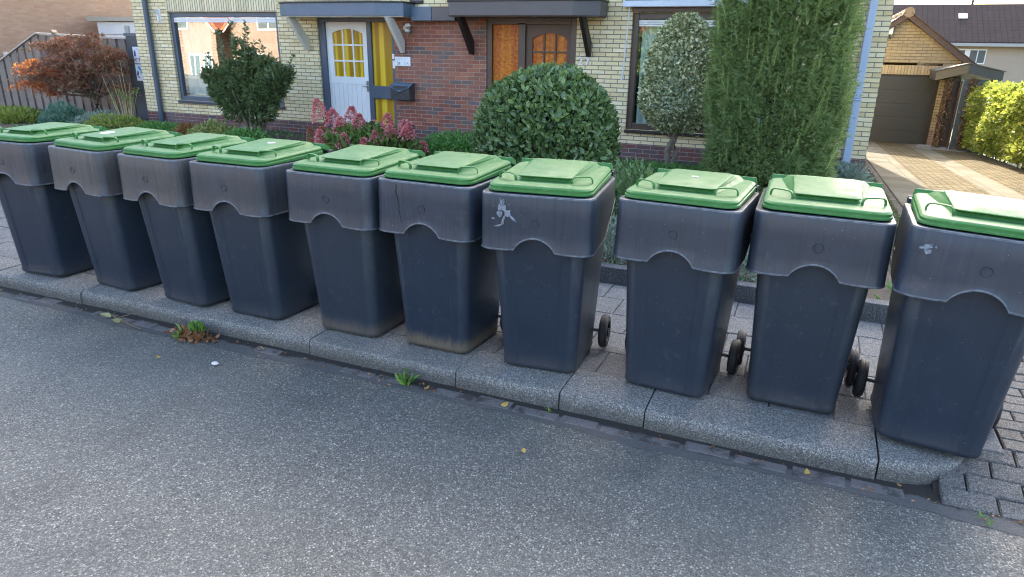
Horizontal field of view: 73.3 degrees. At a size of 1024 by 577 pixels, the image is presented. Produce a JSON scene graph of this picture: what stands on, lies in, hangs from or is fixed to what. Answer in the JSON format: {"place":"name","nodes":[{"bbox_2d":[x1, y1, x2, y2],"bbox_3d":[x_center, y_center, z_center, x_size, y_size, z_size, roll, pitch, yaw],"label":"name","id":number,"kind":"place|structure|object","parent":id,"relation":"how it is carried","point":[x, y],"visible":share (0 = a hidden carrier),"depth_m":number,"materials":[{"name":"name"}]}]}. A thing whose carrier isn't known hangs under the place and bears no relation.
{"place":"outdoors","nodes":[
{"label":"outdoors","id":0,"kind":"place"},
{"bbox_2d":[0,108,891,300],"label":"garden soil","id":1,"kind":"structure","parent":0,"point":[883,293],"depth_m":10.22,"materials":[{"name":"brown soil"}]},
{"bbox_2d":[0,105,40,123],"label":"conifer","id":2,"kind":"object","parent":1,"relation":"on","point":[21,114],"visible":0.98,"depth_m":13.75,"materials":[{"name":"green plant"}]},
{"bbox_2d":[36,100,87,122],"bbox_3d":[-9.031,-3.539,13.877,1.167,0.494,0.904,9,21,22],"label":"juniper","id":3,"kind":"object","parent":1,"relation":"on","point":[60,112],"visible":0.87,"depth_m":13.73,"materials":[{"name":"green plant"}]},
{"bbox_2d":[5,31,144,112],"bbox_3d":[-9.210,-4.482,14.648,3.149,1.889,2.372,9,21,22],"label":"maple tree","id":4,"kind":"object","parent":1,"relation":"on","point":[45,71],"visible":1,"depth_m":14.30,"materials":[{"name":"red plant"}]},
{"bbox_2d":[69,109,126,124],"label":"blue groundcover","id":5,"kind":"object","parent":1,"relation":"on","point":[81,120],"visible":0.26,"depth_m":13.48,"materials":[{"name":"plant"}]},
{"bbox_2d":[83,112,145,129],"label":"shrub","id":6,"kind":"object","parent":1,"relation":"on","point":[120,118],"visible":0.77,"depth_m":12.84,"materials":[{"name":"green plant"}]},
{"bbox_2d":[102,63,138,125],"bbox_3d":[-7.428,-3.669,13.035,0.818,1.252,0.337,9,21,22],"label":"stalk plant","id":7,"kind":"object","parent":1,"relation":"on","point":[130,102],"visible":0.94,"depth_m":13.05,"materials":[{"name":"green plant"}]},
{"bbox_2d":[123,33,148,118],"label":"garden gate","id":8,"kind":"structure","parent":1,"relation":"on","point":[135,68],"depth_m":14.64,"materials":[{"name":"grey paint"}]},
{"bbox_2d":[137,119,180,131],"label":"creeping plant","id":9,"kind":"object","parent":1,"relation":"on","point":[162,125],"visible":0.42,"depth_m":12.52,"materials":[{"name":"green plant"}]},
{"bbox_2d":[173,122,196,134],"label":"rusty plant","id":10,"kind":"object","parent":1,"relation":"on","point":[184,127],"visible":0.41,"depth_m":12.08,"materials":[{"name":"brown plant"}]},
{"bbox_2d":[186,118,243,136],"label":"yellow shrub","id":11,"kind":"object","parent":1,"relation":"on","point":[211,126],"visible":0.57,"depth_m":11.76,"materials":[{"name":"green plant"}]},
{"bbox_2d":[221,126,272,139],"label":"shrub","id":12,"kind":"object","parent":1,"relation":"on","point":[238,132],"visible":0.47,"depth_m":11.42,"materials":[{"name":"green plant"}]},
{"bbox_2d":[199,18,296,136],"bbox_3d":[-4.417,-3.438,11.557,2.095,2.098,0.912,9,21,22],"label":"dark shrub","id":13,"kind":"object","parent":1,"relation":"on","point":[236,91],"visible":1,"depth_m":11.36,"materials":[{"name":"green plant"}]},
{"bbox_2d":[306,98,429,155],"bbox_3d":[-2.117,-2.316,10.184,2.437,0.916,1.048,9,21,22],"label":"hydrangea","id":14,"kind":"object","parent":1,"relation":"on","point":[342,134],"visible":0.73,"depth_m":10.03,"materials":[{"name":"pink plant"}]},
{"bbox_2d":[415,129,477,155],"bbox_3d":[-0.986,-2.171,10.360,1.624,0.476,1.116,9,21,22],"label":"green shrub","id":15,"kind":"object","parent":1,"relation":"on","point":[437,140],"visible":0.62,"depth_m":10.24,"materials":[{"name":"green plant"}]},
{"bbox_2d":[2,119,891,299],"bbox_3d":[-3.998,-1.914,10.064,16.755,0.198,5.642,9,21,22],"label":"ground cover","id":16,"kind":"object","parent":1,"relation":"on","point":[285,131],"visible":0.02,"depth_m":12.01,"materials":[{"name":"green plant"}]},
{"bbox_2d":[470,61,622,169],"bbox_3d":[0.370,-1.663,7.557,1.652,1.588,1.628,9,21,22],"label":"round bush","id":17,"kind":"object","parent":1,"relation":"on","point":[520,109],"visible":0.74,"depth_m":6.97,"materials":[{"name":"green plant"}]},
{"bbox_2d":[602,213,626,265],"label":"silver plant","id":18,"kind":"object","parent":1,"relation":"on","point":[611,233],"visible":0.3,"depth_m":5.35,"materials":[{"name":"blue plant"}]},
{"bbox_2d":[610,156,656,225],"bbox_3d":[1.131,-0.864,6.418,0.788,0.691,0.656,9,21,22],"label":"leafy shrub","id":19,"kind":"object","parent":1,"relation":"on","point":[623,177],"visible":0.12,"depth_m":6.35,"materials":[{"name":"green plant"}]},
{"bbox_2d":[616,160,691,178],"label":"shrub","id":20,"kind":"object","parent":1,"relation":"on","point":[656,166],"visible":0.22,"depth_m":8.91,"materials":[{"name":"green plant"}]},
{"bbox_2d":[636,10,714,164],"bbox_3d":[2.154,-2.427,8.889,1.085,2.160,1.079,9,21,22],"label":"variegated tree","id":21,"kind":"object","parent":1,"relation":"on","point":[694,25],"visible":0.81,"depth_m":8.50,"materials":[{"name":"green plant"}]},
{"bbox_2d":[683,163,732,170],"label":"shrub","id":22,"kind":"object","parent":1,"relation":"on","point":[696,168],"visible":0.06,"depth_m":9.04,"materials":[{"name":"green plant"}]},
{"bbox_2d":[738,245,756,282],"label":"silver plant","id":23,"kind":"object","parent":1,"relation":"on","point":[743,269],"visible":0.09,"depth_m":5.00,"materials":[{"name":"blue plant"}]},
{"bbox_2d":[696,0,870,201],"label":"conifer","id":24,"kind":"object","parent":1,"relation":"on","point":[764,37],"visible":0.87,"depth_m":7.13,"materials":[{"name":"green plant"}]},
{"bbox_2d":[828,159,874,182],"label":"silver plant","id":25,"kind":"object","parent":1,"relation":"on","point":[844,171],"visible":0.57,"depth_m":8.88,"materials":[{"name":"blue plant"}]},
{"bbox_2d":[0,202,1003,454],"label":"pavement","id":26,"kind":"structure","parent":0,"point":[850,408],"depth_m":4.06,"materials":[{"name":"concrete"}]},
{"bbox_2d":[0,122,108,276],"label":"wheelie bin","id":27,"kind":"object","parent":26,"relation":"on","point":[43,223],"visible":0.62,"depth_m":4.96,"materials":[{"name":"grey plastic"}]},
{"bbox_2d":[48,127,182,290],"bbox_3d":[-2.730,-0.581,4.928,0.622,1.084,0.718,11,21,27],"label":"wheelie bin","id":28,"kind":"object","parent":26,"relation":"on","point":[85,170],"visible":0.67,"depth_m":4.68,"materials":[{"name":"plastic"}]},
{"bbox_2d":[117,133,253,305],"bbox_3d":[-2.106,-0.479,4.659,0.622,1.086,0.718,10,21,27],"label":"wheelie bin","id":29,"kind":"object","parent":26,"relation":"on","point":[155,179],"visible":0.61,"depth_m":4.40,"materials":[{"name":"plastic"}]},
{"bbox_2d":[189,138,333,319],"bbox_3d":[-1.563,-0.396,4.457,0.622,1.084,0.718,9,20,21],"label":"wheelie bin","id":30,"kind":"object","parent":26,"relation":"on","point":[239,193],"visible":0.8,"depth_m":4.21,"materials":[{"name":"plastic"}]},
{"bbox_2d":[286,144,425,336],"bbox_3d":[-0.905,-0.304,4.222,0.622,1.085,0.718,9,21,21],"label":"wheelie bin","id":31,"kind":"object","parent":26,"relation":"on","point":[333,202],"visible":0.77,"depth_m":3.97,"materials":[{"name":"plastic"}]},
{"bbox_2d":[378,151,515,352],"bbox_3d":[-0.346,-0.224,4.022,0.622,1.083,0.718,10,21,22],"label":"wheelie bin","id":32,"kind":"object","parent":26,"relation":"on","point":[430,212],"visible":0.82,"depth_m":3.77,"materials":[{"name":"plastic"}]},
{"bbox_2d":[481,158,615,372],"bbox_3d":[0.214,-0.137,3.787,0.622,1.084,0.718,7,21,16],"label":"wheelie bin","id":33,"kind":"object","parent":26,"relation":"on","point":[545,223],"visible":1,"depth_m":3.52,"materials":[{"name":"plastic"}]},
{"bbox_2d":[613,168,759,397],"bbox_3d":[0.888,-0.044,3.574,0.622,1.086,0.718,10,20,24],"label":"wheelie bin","id":34,"kind":"object","parent":26,"relation":"on","point":[682,241],"visible":1,"depth_m":3.31,"materials":[{"name":"plastic"}]},
{"bbox_2d":[736,174,896,413],"bbox_3d":[1.473,0.014,3.429,0.622,1.084,0.718,9,21,21],"label":"wheelie bin","id":35,"kind":"object","parent":26,"relation":"on","point":[819,253],"visible":0.97,"depth_m":3.15,"materials":[{"name":"plastic"}]},
{"bbox_2d":[852,188,1023,458],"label":"wheelie bin","id":36,"kind":"object","parent":26,"relation":"on","point":[951,354],"visible":1,"depth_m":2.85,"materials":[{"name":"plastic"}]},
{"bbox_2d":[0,297,1023,576],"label":"road","id":37,"kind":"structure","parent":0,"point":[126,453],"depth_m":2.89,"materials":[{"name":"grey asphalt"}]},
{"bbox_2d":[0,286,1023,536],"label":"gutter silt","id":38,"kind":"object","parent":37,"relation":"on","point":[920,494],"visible":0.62,"depth_m":3.43,"materials":[{"name":"brown soil"}]},
{"bbox_2d":[100,312,143,329],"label":"twig","id":39,"kind":"object","parent":38,"relation":"on","point":[116,320],"visible":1,"depth_m":4.60,"materials":[{"name":"beige plant"}]},
{"bbox_2d":[171,323,181,338],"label":"weed","id":40,"kind":"object","parent":38,"relation":"on","point":[178,332],"visible":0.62,"depth_m":4.35,"materials":[{"name":"green plant"}]},
{"bbox_2d":[164,324,219,343],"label":"leaf litter","id":41,"kind":"object","parent":38,"relation":"on","point":[191,335],"visible":0.94,"depth_m":4.31,"materials":[{"name":"brown plant"}]},
{"bbox_2d":[187,320,205,333],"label":"weed","id":42,"kind":"object","parent":38,"relation":"on","point":[195,325],"visible":0.57,"depth_m":4.35,"materials":[{"name":"green plant"}]},
{"bbox_2d":[395,368,418,385],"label":"weed","id":43,"kind":"object","parent":38,"relation":"on","point":[403,378],"visible":1,"depth_m":3.79,"materials":[{"name":"green plant"}]},
{"bbox_2d":[975,510,993,525],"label":"weed","id":44,"kind":"object","parent":38,"relation":"on","point":[981,515],"visible":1,"depth_m":2.77,"materials":[{"name":"green plant"}]},
{"bbox_2d":[594,282,1001,456],"bbox_3d":[-5.541,-0.749,6.944,17.500,0.001,1.560,9,21,22],"label":"pavement bedding","id":45,"kind":"object","parent":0,"point":[748,357],"visible":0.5,"depth_m":4.17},
{"bbox_2d":[599,262,888,323],"bbox_3d":[-6.504,-1.226,8.154,19.697,0.201,0.103,9,21,22],"label":"garden edging","id":46,"kind":"object","parent":45,"relation":"on","point":[875,310],"depth_m":4.83,"materials":[{"name":"concrete"}]},
{"bbox_2d":[862,172,899,256],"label":"grass","id":47,"kind":"structure","parent":0,"point":[892,208],"depth_m":7.93,"materials":[{"name":"green plant"}]},
{"bbox_2d":[869,7,976,144],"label":"brick garage","id":48,"kind":"structure","parent":0,"point":[908,101],"depth_m":18.39,"materials":[{"name":"brown brick"}]},
{"bbox_2d":[888,27,893,38],"bbox_3d":[9.950,-6.741,18.150,0.160,0.320,0.143,9,21,22],"label":"floodlight","id":49,"kind":"object","parent":48,"relation":"attached to","point":[891,31],"visible":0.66,"depth_m":18.07,"materials":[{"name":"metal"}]},
{"bbox_2d":[869,76,935,143],"bbox_3d":[10.102,-4.922,18.892,2.380,1.760,0.040,9,21,22],"label":"garage door","id":50,"kind":"structure","parent":48,"relation":"in","point":[903,103],"depth_m":18.67,"materials":[{"name":"grey metal"}]},
{"bbox_2d":[862,141,1023,279],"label":"driveway","id":51,"kind":"structure","parent":0,"point":[901,172],"depth_m":11.92,"materials":[{"name":"brick"}]},
{"bbox_2d":[894,0,1023,4],"label":"sky","id":52,"kind":"structure","parent":0,"point":[897,2],"materials":[{"name":"white"}]},
{"bbox_2d":[932,380,1023,506],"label":"crossing bedding","id":53,"kind":"object","parent":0,"point":[935,484],"depth_m":2.97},
{"bbox_2d":[938,357,1023,520],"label":"cobbled crossing","id":54,"kind":"object","parent":53,"relation":"on","point":[1003,486],"visible":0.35,"depth_m":2.98,"materials":[{"name":"grey brick"}]},
{"bbox_2d":[950,125,1021,168],"bbox_3d":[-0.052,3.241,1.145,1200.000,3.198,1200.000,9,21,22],"label":"ground","id":55,"kind":"structure","parent":0,"point":[1015,165],"depth_m":15.92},
{"bbox_2d":[0,0,132,108],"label":"neighbour house","id":56,"kind":"structure","parent":55,"relation":"on","point":[21,21],"depth_m":19.22,"materials":[{"name":"brown brick"}]},
{"bbox_2d":[0,30,137,115],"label":"wooden fence","id":57,"kind":"object","parent":55,"relation":"on","point":[42,101],"visible":0.32,"depth_m":16.49,"materials":[{"name":"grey wood"}]},
{"bbox_2d":[86,16,135,104],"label":"flat roof garage","id":58,"kind":"structure","parent":55,"relation":"on","point":[108,26],"depth_m":19.82,"materials":[{"name":"white brick"}]},
{"bbox_2d":[97,22,135,40],"bbox_3d":[-9.089,-7.054,19.001,6.500,0.555,0.130,9,21,22],"label":"door panel","id":59,"kind":"structure","parent":58,"relation":"in","point":[108,28],"depth_m":19.87,"materials":[{"name":"white paint"}]},
{"bbox_2d":[0,288,904,498],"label":"gutter bricks","id":60,"kind":"object","parent":55,"relation":"on","point":[830,479],"visible":0.62,"depth_m":3.35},
{"bbox_2d":[0,293,1023,522],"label":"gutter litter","id":61,"kind":"object","parent":60,"relation":"on","point":[898,484],"visible":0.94,"depth_m":3.73,"materials":[{"name":"brown plant"}]},
{"bbox_2d":[0,256,962,484],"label":"kerb","id":62,"kind":"structure","parent":55,"relation":"on","point":[839,446],"depth_m":3.61,"materials":[{"name":"concrete"}]},
{"bbox_2d":[131,0,894,174],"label":"semi detached house","id":63,"kind":"structure","parent":55,"relation":"on","point":[463,54],"depth_m":11.64,"materials":[{"name":"beige brick"}]},
{"bbox_2d":[152,9,161,22],"bbox_3d":[-7.013,-5.375,13.556,0.080,0.250,0.157,9,21,22],"label":"wall bracket","id":64,"kind":"object","parent":63,"relation":"attached to","point":[157,13],"depth_m":13.58,"materials":[{"name":"white metal"}]},
{"bbox_2d":[169,12,284,108],"bbox_3d":[-5.377,-4.551,13.685,2.710,1.720,0.940,9,21,22],"label":"window","id":65,"kind":"structure","parent":63,"relation":"in","point":[196,35],"depth_m":13.70,"materials":[{"name":"grey glass"}]},
{"bbox_2d":[325,22,370,125],"bbox_3d":[-2.939,-3.742,12.437,0.880,2.000,0.109,9,21,22],"label":"door","id":66,"kind":"structure","parent":63,"relation":"in","point":[346,41],"depth_m":12.38,"materials":[{"name":"white paint"}]},
{"bbox_2d":[389,82,414,99],"bbox_3d":[-1.898,-3.404,11.880,0.400,0.285,0.211,9,21,22],"label":"mailbox","id":67,"kind":"object","parent":63,"relation":"attached to","point":[402,91],"visible":1,"depth_m":11.83,"materials":[{"name":"grey metal"}]},
{"bbox_2d":[395,57,410,65],"bbox_3d":[-1.876,-3.900,11.821,0.310,0.150,0.025,9,21,22],"label":"name plate","id":68,"kind":"object","parent":63,"relation":"attached to","point":[402,61],"visible":1,"depth_m":11.81,"materials":[{"name":"white plastic"}]},
{"bbox_2d":[403,23,410,32],"bbox_3d":[-1.770,-4.363,11.536,0.098,0.150,0.228,-13,23,-33],"label":"outdoor lamp","id":69,"kind":"object","parent":63,"relation":"attached to","point":[408,25],"visible":1,"depth_m":11.47,"materials":[{"name":"beige paint"}]},
{"bbox_2d":[409,0,422,2],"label":"window","id":70,"kind":"structure","parent":63,"relation":"in","point":[416,1],"depth_m":11.35,"materials":[{"name":"white paint"}]},
{"bbox_2d":[526,25,571,146],"bbox_3d":[0.573,-3.186,11.068,0.760,1.970,0.050,9,21,22],"label":"door","id":71,"kind":"structure","parent":63,"relation":"in","point":[544,43],"depth_m":10.83,"materials":[{"name":"brown wood"}]},
{"bbox_2d":[578,57,590,65],"bbox_3d":[1.109,-3.498,10.591,0.199,0.125,0.016,9,21,22],"label":"house number","id":72,"kind":"object","parent":63,"relation":"attached to","point":[588,58],"visible":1,"depth_m":10.59,"materials":[{"name":"white paint"}]},
{"bbox_2d":[624,12,795,137],"bbox_3d":[2.832,-3.104,10.068,2.250,1.730,0.265,9,21,22],"label":"window","id":73,"kind":"structure","parent":63,"relation":"in","point":[651,28],"depth_m":10.34,"materials":[{"name":"brown paint"}]},
{"bbox_2d":[621,0,799,79],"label":"awning","id":74,"kind":"object","parent":63,"relation":"attached to","point":[673,5],"visible":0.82,"depth_m":9.80,"materials":[{"name":"grey metal"}]},
{"bbox_2d":[892,4,911,14],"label":"row house","id":75,"kind":"structure","parent":55,"relation":"on","point":[897,8],"depth_m":39.18,"materials":[{"name":"tile"}]},
{"bbox_2d":[916,63,1005,152],"bbox_3d":[11.118,-4.506,17.228,1.470,2.195,2.000,9,21,22],"label":"porch","id":76,"kind":"object","parent":55,"relation":"on","point":[964,72],"visible":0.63,"depth_m":16.90,"materials":[{"name":"brown paint"}]},
{"bbox_2d":[935,78,961,146],"bbox_3d":[10.963,-4.362,17.347,0.260,1.800,0.100,9,21,22],"label":"door panel","id":77,"kind":"structure","parent":76,"relation":"in","point":[947,126],"depth_m":17.26,"materials":[{"name":"brown paint"}]},
{"bbox_2d":[930,76,980,149],"bbox_3d":[10.878,-4.284,16.910,0.390,1.818,0.993,-7,21,-21],"label":"climbing plant","id":78,"kind":"object","parent":76,"relation":"on","point":[945,105],"visible":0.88,"depth_m":16.99,"materials":[{"name":"brown plant"}]},
{"bbox_2d":[912,0,1021,124],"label":"row house","id":79,"kind":"structure","parent":55,"relation":"on","point":[987,35],"depth_m":36.56,"materials":[{"name":"tile"}]},
{"bbox_2d":[959,49,986,63],"bbox_3d":[24.132,-12.327,36.560,1.760,0.760,0.054,9,21,22],"label":"window","id":80,"kind":"structure","parent":79,"relation":"in","point":[978,56],"depth_m":36.36,"materials":[{"name":"white paint"}]},
{"bbox_2d":[959,80,1023,169],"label":"hedge","id":81,"kind":"object","parent":55,"relation":"on","point":[995,127],"visible":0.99,"depth_m":14.15,"materials":[{"name":"green plant"}]},
{"bbox_2d":[1011,4,1023,83],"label":"row house","id":82,"kind":"structure","parent":55,"relation":"on","point":[1018,74],"depth_m":35.91,"materials":[{"name":"tile"}]}
]}

